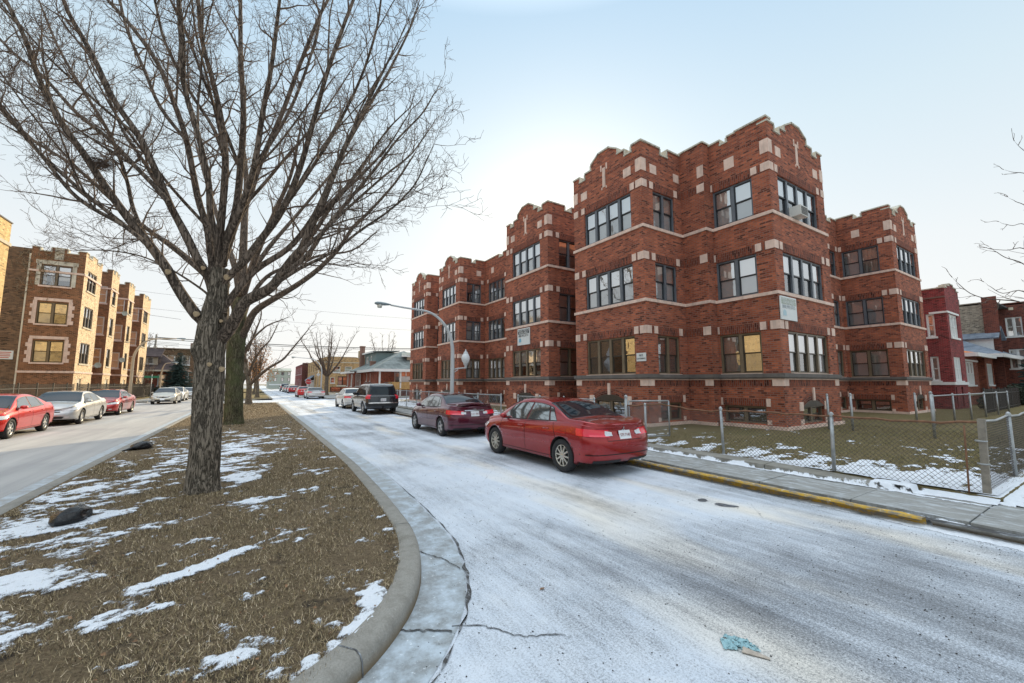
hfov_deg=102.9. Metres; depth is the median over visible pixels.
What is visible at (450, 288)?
window
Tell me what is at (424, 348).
apartment building
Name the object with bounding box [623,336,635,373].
window
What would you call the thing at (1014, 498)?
snow along sidewalk
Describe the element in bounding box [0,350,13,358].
wall notice
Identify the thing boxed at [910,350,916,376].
window
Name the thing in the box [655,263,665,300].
window
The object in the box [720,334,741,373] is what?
window
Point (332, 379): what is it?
window
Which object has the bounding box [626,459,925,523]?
yellow kerb
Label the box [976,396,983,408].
shrub
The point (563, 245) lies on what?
window
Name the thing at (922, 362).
window
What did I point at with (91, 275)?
window
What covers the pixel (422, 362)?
window
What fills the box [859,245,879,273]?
window
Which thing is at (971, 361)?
bungalow
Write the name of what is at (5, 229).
apartment building
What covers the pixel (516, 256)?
window
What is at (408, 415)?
road kerb
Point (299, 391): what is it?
parked car
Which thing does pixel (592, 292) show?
window
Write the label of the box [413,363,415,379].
window
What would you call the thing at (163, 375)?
window
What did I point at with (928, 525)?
snow against kerb
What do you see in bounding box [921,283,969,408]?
row house
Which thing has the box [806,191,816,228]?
window
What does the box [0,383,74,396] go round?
iron fence
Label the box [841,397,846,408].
basement window
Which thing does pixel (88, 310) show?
window
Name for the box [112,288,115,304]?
window
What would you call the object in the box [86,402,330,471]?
dead grass
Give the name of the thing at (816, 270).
window
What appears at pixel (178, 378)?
spruce tree
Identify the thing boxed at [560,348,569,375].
window
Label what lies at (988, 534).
ramp kerb
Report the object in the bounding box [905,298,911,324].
window
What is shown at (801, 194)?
window
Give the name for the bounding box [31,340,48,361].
window
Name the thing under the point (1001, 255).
street tree
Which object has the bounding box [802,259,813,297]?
window
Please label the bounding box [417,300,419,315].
window
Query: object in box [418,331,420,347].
window
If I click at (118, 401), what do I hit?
parked car
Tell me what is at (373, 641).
median kerb
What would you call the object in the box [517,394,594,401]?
chain link fence
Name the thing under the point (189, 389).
parked car
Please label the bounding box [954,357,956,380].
window
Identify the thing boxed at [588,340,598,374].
window
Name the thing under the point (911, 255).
window
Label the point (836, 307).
window
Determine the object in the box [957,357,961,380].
window
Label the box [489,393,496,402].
basement window
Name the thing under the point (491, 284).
window
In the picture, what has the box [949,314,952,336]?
window
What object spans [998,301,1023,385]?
apartment building
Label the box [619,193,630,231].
window
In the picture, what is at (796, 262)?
window
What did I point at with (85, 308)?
window
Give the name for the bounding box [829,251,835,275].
window
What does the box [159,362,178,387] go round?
street lamp
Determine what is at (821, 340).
window
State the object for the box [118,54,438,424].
street tree
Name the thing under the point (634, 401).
fence gate
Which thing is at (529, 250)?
window
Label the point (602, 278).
window
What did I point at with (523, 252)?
window
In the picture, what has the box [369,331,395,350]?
street tree
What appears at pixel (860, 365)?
window
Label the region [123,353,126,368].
window
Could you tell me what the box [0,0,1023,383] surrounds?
sky
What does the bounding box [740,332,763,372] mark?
window
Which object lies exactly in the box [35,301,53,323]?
window
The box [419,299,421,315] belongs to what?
window
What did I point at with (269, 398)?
median kerb
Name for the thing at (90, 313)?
window
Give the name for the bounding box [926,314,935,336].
window
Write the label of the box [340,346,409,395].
bungalow
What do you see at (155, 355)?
house
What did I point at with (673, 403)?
basement window
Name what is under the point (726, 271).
window
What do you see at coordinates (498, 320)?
window
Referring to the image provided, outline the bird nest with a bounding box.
[81,148,118,176]
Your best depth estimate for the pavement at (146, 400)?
40.86 m
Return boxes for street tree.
[0,0,492,495]
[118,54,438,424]
[128,359,161,397]
[230,280,321,403]
[246,322,278,397]
[248,345,267,393]
[294,323,359,394]
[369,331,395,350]
[945,128,1023,310]
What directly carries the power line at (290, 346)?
attached to the utility pole
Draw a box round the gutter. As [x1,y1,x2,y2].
[0,404,465,682]
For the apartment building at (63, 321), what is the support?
on the far verge
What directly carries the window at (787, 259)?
in the apartment building at (693, 262)
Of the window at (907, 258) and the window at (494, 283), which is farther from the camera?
the window at (494, 283)
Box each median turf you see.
[0,403,398,682]
[243,393,268,398]
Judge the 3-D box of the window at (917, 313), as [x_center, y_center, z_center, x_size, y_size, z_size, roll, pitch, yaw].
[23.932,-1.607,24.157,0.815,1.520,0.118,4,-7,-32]
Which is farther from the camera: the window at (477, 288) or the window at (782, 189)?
the window at (477, 288)
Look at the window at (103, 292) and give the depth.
38.82 m
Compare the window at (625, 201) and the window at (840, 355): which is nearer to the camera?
the window at (625, 201)
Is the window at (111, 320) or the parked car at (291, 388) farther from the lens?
the parked car at (291, 388)
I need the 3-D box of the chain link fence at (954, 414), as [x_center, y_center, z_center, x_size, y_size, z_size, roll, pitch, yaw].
[21.853,3.036,19.127,14.088,1.330,0.083,4,-7,-32]
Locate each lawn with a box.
[398,399,1023,501]
[398,400,499,414]
[648,427,1023,495]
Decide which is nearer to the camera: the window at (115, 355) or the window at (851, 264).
the window at (851, 264)
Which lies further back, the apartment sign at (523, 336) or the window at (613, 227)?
the apartment sign at (523, 336)
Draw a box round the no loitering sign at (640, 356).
[636,353,645,360]
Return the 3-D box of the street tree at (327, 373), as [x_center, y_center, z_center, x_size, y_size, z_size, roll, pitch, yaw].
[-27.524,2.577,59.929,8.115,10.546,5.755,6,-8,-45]
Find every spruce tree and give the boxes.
[157,353,192,387]
[1011,347,1023,402]
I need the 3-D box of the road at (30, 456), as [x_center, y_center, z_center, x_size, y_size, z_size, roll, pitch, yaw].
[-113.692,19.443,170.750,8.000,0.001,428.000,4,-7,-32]
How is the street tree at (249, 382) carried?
on the median turf at (209, 596)
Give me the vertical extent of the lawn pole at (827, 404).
1.365 m
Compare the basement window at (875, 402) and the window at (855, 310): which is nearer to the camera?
the basement window at (875, 402)
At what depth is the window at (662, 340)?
16.26 m
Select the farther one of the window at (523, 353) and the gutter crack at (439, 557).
the window at (523, 353)
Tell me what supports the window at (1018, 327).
in the apartment building at (1011, 320)
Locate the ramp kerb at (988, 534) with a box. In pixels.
[930,520,1023,543]
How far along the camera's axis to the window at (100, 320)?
38.52 m
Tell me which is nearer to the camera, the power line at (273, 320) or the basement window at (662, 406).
the basement window at (662, 406)
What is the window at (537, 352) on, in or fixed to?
in the apartment building at (489, 308)
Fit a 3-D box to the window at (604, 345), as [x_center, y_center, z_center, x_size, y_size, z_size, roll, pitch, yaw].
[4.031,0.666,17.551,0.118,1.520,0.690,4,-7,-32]
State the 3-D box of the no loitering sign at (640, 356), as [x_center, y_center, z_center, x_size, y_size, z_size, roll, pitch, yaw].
[4.986,0.601,15.745,0.026,0.320,0.460,4,-7,-32]
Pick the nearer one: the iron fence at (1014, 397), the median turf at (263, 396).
the iron fence at (1014, 397)
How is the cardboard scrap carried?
on the road at (511, 597)
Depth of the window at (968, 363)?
32.02 m
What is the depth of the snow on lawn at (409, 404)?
31.00 m
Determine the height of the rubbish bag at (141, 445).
0.207 m
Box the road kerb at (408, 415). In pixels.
[375,409,476,430]
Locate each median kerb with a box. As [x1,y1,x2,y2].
[0,402,420,682]
[243,393,272,400]
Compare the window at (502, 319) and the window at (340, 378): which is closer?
the window at (502, 319)
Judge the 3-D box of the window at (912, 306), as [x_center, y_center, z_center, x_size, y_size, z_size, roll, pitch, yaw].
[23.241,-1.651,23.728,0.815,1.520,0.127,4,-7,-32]
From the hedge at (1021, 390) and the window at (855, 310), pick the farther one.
the hedge at (1021, 390)
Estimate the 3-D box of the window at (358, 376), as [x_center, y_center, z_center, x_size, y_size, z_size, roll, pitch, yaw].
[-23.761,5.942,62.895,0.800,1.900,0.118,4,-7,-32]
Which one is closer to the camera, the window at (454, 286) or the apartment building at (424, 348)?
the window at (454, 286)
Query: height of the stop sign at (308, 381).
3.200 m
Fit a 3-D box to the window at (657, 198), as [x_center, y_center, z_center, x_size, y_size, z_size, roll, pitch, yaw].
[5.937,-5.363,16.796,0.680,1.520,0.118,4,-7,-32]
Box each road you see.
[0,386,245,498]
[252,386,1023,682]
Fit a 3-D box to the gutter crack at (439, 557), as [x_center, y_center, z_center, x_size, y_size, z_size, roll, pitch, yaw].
[-0.733,2.229,4.188,0.634,0.001,0.062,-5,-8,39]
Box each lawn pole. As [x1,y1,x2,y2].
[825,394,829,428]
[849,393,854,430]
[913,393,917,419]
[928,391,936,437]
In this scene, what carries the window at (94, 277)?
in the apartment building at (63, 321)
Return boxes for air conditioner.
[789,204,807,219]
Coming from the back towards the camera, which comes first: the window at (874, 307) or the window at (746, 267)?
the window at (874, 307)
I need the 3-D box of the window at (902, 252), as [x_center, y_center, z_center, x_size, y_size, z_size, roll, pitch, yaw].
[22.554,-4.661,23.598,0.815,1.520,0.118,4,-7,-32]
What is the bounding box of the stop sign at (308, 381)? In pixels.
[305,373,314,383]
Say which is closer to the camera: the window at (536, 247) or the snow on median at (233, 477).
the snow on median at (233, 477)
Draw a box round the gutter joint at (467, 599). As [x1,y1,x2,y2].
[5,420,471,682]
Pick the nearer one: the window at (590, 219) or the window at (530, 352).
the window at (590, 219)
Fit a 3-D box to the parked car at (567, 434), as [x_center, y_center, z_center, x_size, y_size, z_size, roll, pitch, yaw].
[1.014,2.103,10.021,2.027,1.474,4.666,4,-7,-32]
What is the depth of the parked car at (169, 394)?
36.28 m
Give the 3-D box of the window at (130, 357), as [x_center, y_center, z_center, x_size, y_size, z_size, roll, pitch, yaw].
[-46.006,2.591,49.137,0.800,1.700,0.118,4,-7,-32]
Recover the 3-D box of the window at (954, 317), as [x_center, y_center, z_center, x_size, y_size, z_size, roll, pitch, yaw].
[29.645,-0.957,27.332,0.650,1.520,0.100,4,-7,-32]
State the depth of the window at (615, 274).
17.33 m
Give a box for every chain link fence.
[396,389,501,414]
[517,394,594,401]
[624,395,991,494]
[932,391,1009,426]
[986,412,1023,488]
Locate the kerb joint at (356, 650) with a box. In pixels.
[337,645,363,677]
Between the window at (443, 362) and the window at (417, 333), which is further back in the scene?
the window at (417, 333)
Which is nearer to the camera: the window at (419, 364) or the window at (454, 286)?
the window at (454, 286)
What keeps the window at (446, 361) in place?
in the apartment building at (489, 308)
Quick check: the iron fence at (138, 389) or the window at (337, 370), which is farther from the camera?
the window at (337, 370)
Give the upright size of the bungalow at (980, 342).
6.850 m
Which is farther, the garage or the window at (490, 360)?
the garage
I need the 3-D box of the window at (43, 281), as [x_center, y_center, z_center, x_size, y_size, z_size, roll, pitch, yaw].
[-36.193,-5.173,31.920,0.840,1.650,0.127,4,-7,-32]
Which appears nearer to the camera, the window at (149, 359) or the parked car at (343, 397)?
the parked car at (343, 397)
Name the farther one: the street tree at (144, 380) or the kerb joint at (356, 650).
the street tree at (144, 380)
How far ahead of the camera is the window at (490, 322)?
31.67 m
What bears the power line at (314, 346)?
attached to the utility pole
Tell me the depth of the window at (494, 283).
31.50 m
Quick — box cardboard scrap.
[742,646,769,659]
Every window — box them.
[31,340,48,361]
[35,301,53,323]
[40,264,57,285]
[47,341,63,362]
[51,303,68,324]
[56,266,72,286]
[78,343,82,363]
[81,343,85,363]
[82,307,86,326]
[84,344,88,363]
[85,308,89,327]
[87,271,90,290]
[88,309,92,328]
[89,273,92,292]
[92,275,95,293]
[92,348,101,365]
[96,316,104,334]
[99,286,107,302]
[105,349,109,366]
[109,318,112,335]
[111,352,119,367]
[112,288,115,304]
[114,324,122,339]
[116,297,124,312]
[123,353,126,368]
[127,356,131,369]
[130,331,136,344]
[132,307,138,320]
[147,357,153,363]
[157,374,165,385]
[182,356,189,364]
[330,377,334,382]
[330,387,340,390]
[333,366,339,372]
[338,376,342,384]
[355,374,360,385]
[394,372,398,381]
[413,333,415,348]
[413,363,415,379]
[414,302,416,317]
[415,363,417,378]
[416,332,418,347]
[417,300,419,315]
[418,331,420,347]
[418,363,420,378]
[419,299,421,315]
[420,362,422,378]
[421,330,423,346]
[441,360,444,378]
[442,325,444,342]
[443,289,445,306]
[445,324,448,342]
[445,360,447,378]
[446,288,448,305]
[448,360,450,378]
[449,286,452,304]
[449,323,451,341]
[452,322,454,340]
[453,284,455,302]
[466,321,472,340]
[466,359,472,378]
[467,283,473,302]
[473,321,479,340]
[473,359,479,378]
[474,284,480,303]
[489,283,492,301]
[489,320,492,339]
[489,359,492,378]
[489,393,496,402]
[493,281,496,300]
[493,319,496,339]
[493,358,496,378]
[497,279,500,299]
[497,318,500,338]
[497,358,500,377]
[497,394,503,403]
[501,278,504,297]
[501,317,504,337]
[501,357,503,377]
[513,251,519,277]
[513,300,519,326]
[513,351,519,376]
[520,248,525,274]
[520,299,526,325]
[520,350,526,376]
[526,245,532,272]
[526,296,533,323]
[527,349,533,376]
[533,241,539,269]
[534,294,539,322]
[534,348,540,375]
[559,240,568,267]
[559,293,569,321]
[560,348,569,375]
[568,242,574,268]
[569,295,575,321]
[570,348,576,375]
[585,210,595,245]
[587,275,597,309]
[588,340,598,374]
[596,205,607,241]
[596,400,611,410]
[597,271,608,307]
[599,339,610,374]
[607,199,619,236]
[609,267,621,304]
[610,337,623,373]
[611,400,624,411]
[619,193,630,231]
[621,263,633,301]
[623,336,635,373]
[653,192,662,228]
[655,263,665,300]
[658,335,668,373]
[661,403,670,420]
[662,195,673,231]
[665,265,676,302]
[668,336,679,373]
[670,402,681,419]
[713,186,733,227]
[717,259,737,299]
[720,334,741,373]
[725,405,746,421]
[732,178,753,221]
[736,254,758,296]
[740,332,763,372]
[746,406,766,423]
[777,176,788,215]
[783,253,793,293]
[786,181,798,220]
[788,331,799,372]
[791,255,803,295]
[796,186,807,224]
[797,332,809,372]
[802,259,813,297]
[803,407,811,422]
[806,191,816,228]
[807,334,819,373]
[811,262,822,300]
[811,406,822,421]
[817,335,828,373]
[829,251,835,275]
[833,300,839,325]
[837,350,843,376]
[841,249,860,276]
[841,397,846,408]
[846,299,865,326]
[850,350,870,376]
[855,399,873,409]
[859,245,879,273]
[864,297,884,324]
[868,349,889,376]
[873,399,891,410]
[896,245,901,270]
[900,247,906,272]
[901,297,906,322]
[904,249,910,274]
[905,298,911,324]
[907,349,912,376]
[909,252,915,276]
[910,300,916,325]
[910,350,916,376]
[914,301,920,326]
[915,350,921,376]
[918,398,922,409]
[919,351,925,376]
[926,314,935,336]
[930,357,940,380]
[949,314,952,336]
[950,315,954,336]
[953,316,957,337]
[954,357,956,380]
[955,357,959,380]
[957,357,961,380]
[965,361,969,384]
[967,362,971,384]
[970,362,974,384]
[988,364,991,384]
[989,364,993,384]
[1005,317,1014,336]
[1009,349,1018,368]
[1013,317,1023,335]
[1017,349,1023,367]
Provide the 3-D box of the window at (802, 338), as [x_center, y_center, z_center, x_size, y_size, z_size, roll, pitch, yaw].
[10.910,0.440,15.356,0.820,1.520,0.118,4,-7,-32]
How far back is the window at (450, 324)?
32.75 m
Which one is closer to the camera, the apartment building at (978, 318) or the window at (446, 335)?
the window at (446, 335)
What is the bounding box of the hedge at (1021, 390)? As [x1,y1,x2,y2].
[1006,384,1023,404]
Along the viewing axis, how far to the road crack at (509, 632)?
2.94 m
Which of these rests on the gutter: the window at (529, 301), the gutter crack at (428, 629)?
the gutter crack at (428, 629)
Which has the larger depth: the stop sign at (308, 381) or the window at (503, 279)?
the stop sign at (308, 381)
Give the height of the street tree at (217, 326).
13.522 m
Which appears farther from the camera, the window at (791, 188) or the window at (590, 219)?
the window at (590, 219)
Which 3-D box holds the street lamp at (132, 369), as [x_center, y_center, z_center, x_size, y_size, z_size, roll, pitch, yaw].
[-31.322,2.481,35.985,3.728,5.818,0.445,4,-7,-32]
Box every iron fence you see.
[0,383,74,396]
[76,383,153,397]
[982,387,1020,412]
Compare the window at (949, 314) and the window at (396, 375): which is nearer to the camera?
the window at (949, 314)
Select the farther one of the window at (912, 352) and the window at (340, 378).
the window at (340, 378)
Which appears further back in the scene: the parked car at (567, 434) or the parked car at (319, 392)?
the parked car at (319, 392)
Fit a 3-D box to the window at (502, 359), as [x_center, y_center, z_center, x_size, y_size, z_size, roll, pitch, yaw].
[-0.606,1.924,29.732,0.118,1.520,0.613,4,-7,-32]
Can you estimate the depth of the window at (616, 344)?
17.05 m
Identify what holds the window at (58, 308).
in the apartment building at (63, 321)
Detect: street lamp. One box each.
[128,338,185,393]
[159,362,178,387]
[292,357,321,387]
[375,301,469,392]
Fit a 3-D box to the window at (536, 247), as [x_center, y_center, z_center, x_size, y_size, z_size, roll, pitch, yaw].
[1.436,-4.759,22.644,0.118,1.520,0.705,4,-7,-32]
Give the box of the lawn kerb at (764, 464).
[397,405,912,492]
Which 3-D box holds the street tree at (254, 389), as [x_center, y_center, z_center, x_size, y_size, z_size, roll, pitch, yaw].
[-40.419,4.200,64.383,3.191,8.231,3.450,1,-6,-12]
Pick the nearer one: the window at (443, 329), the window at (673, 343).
the window at (673, 343)
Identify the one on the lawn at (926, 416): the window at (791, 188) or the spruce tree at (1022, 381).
the spruce tree at (1022, 381)
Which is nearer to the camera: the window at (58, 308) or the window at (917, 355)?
the window at (917, 355)
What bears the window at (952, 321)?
in the row house at (946, 355)
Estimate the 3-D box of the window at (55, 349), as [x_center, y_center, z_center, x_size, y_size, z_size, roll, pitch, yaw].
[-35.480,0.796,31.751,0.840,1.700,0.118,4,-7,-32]
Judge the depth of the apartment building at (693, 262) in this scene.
16.63 m
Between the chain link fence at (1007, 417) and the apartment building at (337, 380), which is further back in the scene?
the apartment building at (337, 380)
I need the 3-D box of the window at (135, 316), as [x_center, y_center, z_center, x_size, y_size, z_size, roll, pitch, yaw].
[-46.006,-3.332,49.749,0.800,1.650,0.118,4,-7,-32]
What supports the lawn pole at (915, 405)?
on the lawn at (926, 416)
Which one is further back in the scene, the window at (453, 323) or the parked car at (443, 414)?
the window at (453, 323)
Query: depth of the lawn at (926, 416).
12.26 m
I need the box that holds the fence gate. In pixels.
[628,400,670,436]
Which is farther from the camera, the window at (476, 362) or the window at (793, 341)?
the window at (476, 362)
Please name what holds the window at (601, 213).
in the apartment building at (693, 262)
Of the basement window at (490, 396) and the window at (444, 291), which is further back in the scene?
the window at (444, 291)
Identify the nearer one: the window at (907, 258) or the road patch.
the road patch
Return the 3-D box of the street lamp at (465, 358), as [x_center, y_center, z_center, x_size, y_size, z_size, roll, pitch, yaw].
[-3.877,0.957,17.900,4.289,5.134,0.728,4,-7,-32]
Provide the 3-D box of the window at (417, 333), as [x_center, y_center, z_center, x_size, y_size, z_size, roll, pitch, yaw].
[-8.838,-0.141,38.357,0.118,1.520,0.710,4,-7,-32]
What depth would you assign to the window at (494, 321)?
31.18 m
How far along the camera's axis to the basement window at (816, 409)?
15.62 m
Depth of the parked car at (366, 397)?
24.04 m
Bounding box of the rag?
[720,634,760,651]
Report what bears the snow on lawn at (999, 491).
on the lawn at (926, 416)
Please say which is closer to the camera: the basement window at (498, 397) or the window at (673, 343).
the window at (673, 343)
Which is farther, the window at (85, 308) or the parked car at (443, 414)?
the window at (85, 308)
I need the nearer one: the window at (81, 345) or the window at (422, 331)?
the window at (81, 345)
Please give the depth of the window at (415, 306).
39.43 m
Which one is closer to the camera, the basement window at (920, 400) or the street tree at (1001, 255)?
the street tree at (1001, 255)
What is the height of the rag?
0.019 m
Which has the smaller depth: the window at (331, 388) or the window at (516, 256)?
the window at (516, 256)
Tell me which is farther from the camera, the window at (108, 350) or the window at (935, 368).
the window at (108, 350)
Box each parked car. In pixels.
[0,393,53,438]
[38,391,106,423]
[90,389,135,414]
[150,387,181,403]
[173,387,188,400]
[184,387,192,396]
[287,385,297,392]
[295,386,308,396]
[304,387,324,398]
[335,388,358,407]
[351,382,398,413]
[411,393,493,435]
[485,397,647,471]
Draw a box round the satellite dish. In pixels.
[94,362,100,368]
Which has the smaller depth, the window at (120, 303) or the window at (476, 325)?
the window at (476, 325)
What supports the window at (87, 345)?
in the apartment building at (63, 321)
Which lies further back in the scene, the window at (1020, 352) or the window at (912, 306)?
the window at (1020, 352)
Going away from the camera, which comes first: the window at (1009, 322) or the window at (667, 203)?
the window at (667, 203)
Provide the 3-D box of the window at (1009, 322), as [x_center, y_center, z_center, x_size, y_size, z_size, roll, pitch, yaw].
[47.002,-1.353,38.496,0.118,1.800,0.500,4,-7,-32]
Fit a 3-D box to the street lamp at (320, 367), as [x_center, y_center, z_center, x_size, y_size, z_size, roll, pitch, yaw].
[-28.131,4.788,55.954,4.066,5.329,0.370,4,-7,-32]
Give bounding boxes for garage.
[304,375,313,386]
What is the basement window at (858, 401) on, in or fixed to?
in the apartment building at (693, 262)
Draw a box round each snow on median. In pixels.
[0,486,398,680]
[18,420,342,510]
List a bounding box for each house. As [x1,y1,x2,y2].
[145,348,190,387]
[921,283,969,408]
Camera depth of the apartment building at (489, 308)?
24.09 m
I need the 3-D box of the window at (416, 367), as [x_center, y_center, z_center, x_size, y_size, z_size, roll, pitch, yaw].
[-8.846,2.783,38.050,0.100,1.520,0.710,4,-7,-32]
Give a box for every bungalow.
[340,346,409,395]
[962,326,1023,396]
[964,351,996,404]
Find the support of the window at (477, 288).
in the apartment building at (489, 308)
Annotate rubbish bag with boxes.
[48,504,92,526]
[122,441,153,450]
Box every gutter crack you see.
[401,629,451,631]
[420,551,459,567]
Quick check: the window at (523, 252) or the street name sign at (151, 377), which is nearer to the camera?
the window at (523, 252)
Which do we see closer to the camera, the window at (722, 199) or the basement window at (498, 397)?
the window at (722, 199)
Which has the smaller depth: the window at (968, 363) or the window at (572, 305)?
the window at (572, 305)
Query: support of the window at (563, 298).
in the apartment building at (489, 308)
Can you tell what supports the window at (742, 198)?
in the apartment building at (693, 262)
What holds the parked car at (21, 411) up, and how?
on the road at (30, 456)
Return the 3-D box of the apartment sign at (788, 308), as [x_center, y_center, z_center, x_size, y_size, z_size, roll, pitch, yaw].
[10.000,-1.186,14.751,1.180,0.850,0.048,4,-7,-32]
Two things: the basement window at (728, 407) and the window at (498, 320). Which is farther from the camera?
the window at (498, 320)
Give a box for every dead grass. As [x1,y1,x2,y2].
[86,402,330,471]
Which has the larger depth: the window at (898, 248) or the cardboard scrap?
the window at (898, 248)
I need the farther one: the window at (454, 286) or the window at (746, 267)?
the window at (454, 286)
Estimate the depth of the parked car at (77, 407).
18.43 m
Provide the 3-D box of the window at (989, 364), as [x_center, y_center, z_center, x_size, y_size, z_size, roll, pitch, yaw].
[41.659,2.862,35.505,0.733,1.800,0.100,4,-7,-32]
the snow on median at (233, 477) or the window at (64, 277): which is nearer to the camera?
the snow on median at (233, 477)
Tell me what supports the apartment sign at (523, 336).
attached to the apartment building at (489, 308)
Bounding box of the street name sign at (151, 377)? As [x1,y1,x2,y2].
[144,374,159,396]
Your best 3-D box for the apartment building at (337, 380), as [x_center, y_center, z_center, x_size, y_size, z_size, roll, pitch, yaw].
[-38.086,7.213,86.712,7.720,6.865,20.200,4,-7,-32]
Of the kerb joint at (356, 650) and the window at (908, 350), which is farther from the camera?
the window at (908, 350)
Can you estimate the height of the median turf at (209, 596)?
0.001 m
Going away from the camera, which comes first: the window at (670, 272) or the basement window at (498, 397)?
the window at (670, 272)
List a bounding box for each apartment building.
[0,214,12,310]
[0,245,150,396]
[147,343,193,386]
[266,368,291,388]
[295,363,339,390]
[308,356,359,392]
[408,273,438,401]
[436,200,576,409]
[573,114,935,430]
[958,296,1006,388]
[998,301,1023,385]
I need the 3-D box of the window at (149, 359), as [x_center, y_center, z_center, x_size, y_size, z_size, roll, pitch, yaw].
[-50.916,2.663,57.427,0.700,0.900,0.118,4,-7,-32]
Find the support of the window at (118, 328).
in the apartment building at (63, 321)
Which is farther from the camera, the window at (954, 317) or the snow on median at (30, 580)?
the window at (954, 317)
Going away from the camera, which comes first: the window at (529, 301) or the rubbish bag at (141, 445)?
the rubbish bag at (141, 445)
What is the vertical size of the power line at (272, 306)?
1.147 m
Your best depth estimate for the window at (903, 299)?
22.99 m
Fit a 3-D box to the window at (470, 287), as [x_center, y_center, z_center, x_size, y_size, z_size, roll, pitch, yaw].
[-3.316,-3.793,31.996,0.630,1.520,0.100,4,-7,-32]
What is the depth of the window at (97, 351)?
38.22 m
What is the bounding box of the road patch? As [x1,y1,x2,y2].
[715,503,738,506]
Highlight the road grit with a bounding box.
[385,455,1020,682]
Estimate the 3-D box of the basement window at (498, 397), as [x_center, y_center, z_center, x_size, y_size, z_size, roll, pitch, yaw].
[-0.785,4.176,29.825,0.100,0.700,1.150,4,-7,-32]
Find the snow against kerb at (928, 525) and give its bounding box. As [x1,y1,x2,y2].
[758,491,1023,551]
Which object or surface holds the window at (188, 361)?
in the apartment building at (171, 353)
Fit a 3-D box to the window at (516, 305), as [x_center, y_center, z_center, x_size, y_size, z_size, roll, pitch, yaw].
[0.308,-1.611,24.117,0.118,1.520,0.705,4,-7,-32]
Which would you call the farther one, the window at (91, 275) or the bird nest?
the window at (91, 275)
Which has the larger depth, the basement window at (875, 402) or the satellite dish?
the satellite dish
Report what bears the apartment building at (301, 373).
on the far lawn
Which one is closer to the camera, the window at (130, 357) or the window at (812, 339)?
the window at (812, 339)
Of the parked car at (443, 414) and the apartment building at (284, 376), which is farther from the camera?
the apartment building at (284, 376)
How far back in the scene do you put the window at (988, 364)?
35.23 m
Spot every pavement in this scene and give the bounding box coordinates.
[136,398,150,402]
[321,394,408,398]
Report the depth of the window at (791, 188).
16.03 m
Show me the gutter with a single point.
(439, 604)
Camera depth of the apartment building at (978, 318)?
36.33 m
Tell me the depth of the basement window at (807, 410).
15.23 m
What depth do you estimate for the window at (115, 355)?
43.49 m
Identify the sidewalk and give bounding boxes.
[384,408,1023,535]
[648,447,1000,508]
[982,468,1023,514]
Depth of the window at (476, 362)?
31.76 m
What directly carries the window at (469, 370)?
in the apartment building at (489, 308)
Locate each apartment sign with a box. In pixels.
[518,327,529,345]
[779,295,797,321]
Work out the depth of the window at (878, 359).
22.80 m
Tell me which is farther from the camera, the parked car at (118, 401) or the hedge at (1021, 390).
the hedge at (1021, 390)
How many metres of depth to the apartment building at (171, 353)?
74.60 m
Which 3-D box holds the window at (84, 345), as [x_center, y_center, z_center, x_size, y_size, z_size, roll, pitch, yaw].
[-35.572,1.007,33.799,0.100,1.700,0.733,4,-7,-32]
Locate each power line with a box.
[133,306,399,329]
[135,290,409,318]
[157,337,410,348]
[160,339,390,349]
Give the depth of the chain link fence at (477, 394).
23.98 m
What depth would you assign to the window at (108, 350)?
39.61 m
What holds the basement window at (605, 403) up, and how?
in the apartment building at (693, 262)
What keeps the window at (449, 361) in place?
in the apartment building at (489, 308)
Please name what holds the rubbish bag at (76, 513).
on the snow on median at (30, 580)
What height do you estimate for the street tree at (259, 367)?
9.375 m
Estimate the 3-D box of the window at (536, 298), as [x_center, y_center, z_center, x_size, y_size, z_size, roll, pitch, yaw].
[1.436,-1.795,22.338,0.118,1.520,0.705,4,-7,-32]
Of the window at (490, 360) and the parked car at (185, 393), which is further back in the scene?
the parked car at (185, 393)
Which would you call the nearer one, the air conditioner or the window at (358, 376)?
the air conditioner
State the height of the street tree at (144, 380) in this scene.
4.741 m
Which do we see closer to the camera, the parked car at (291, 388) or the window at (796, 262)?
the window at (796, 262)
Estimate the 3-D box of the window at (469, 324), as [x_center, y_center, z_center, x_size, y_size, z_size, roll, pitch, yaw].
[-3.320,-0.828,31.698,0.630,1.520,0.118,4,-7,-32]
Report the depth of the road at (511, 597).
3.79 m
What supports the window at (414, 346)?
in the apartment building at (424, 348)
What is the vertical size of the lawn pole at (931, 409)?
1.495 m
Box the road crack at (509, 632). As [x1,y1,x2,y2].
[452,624,565,636]

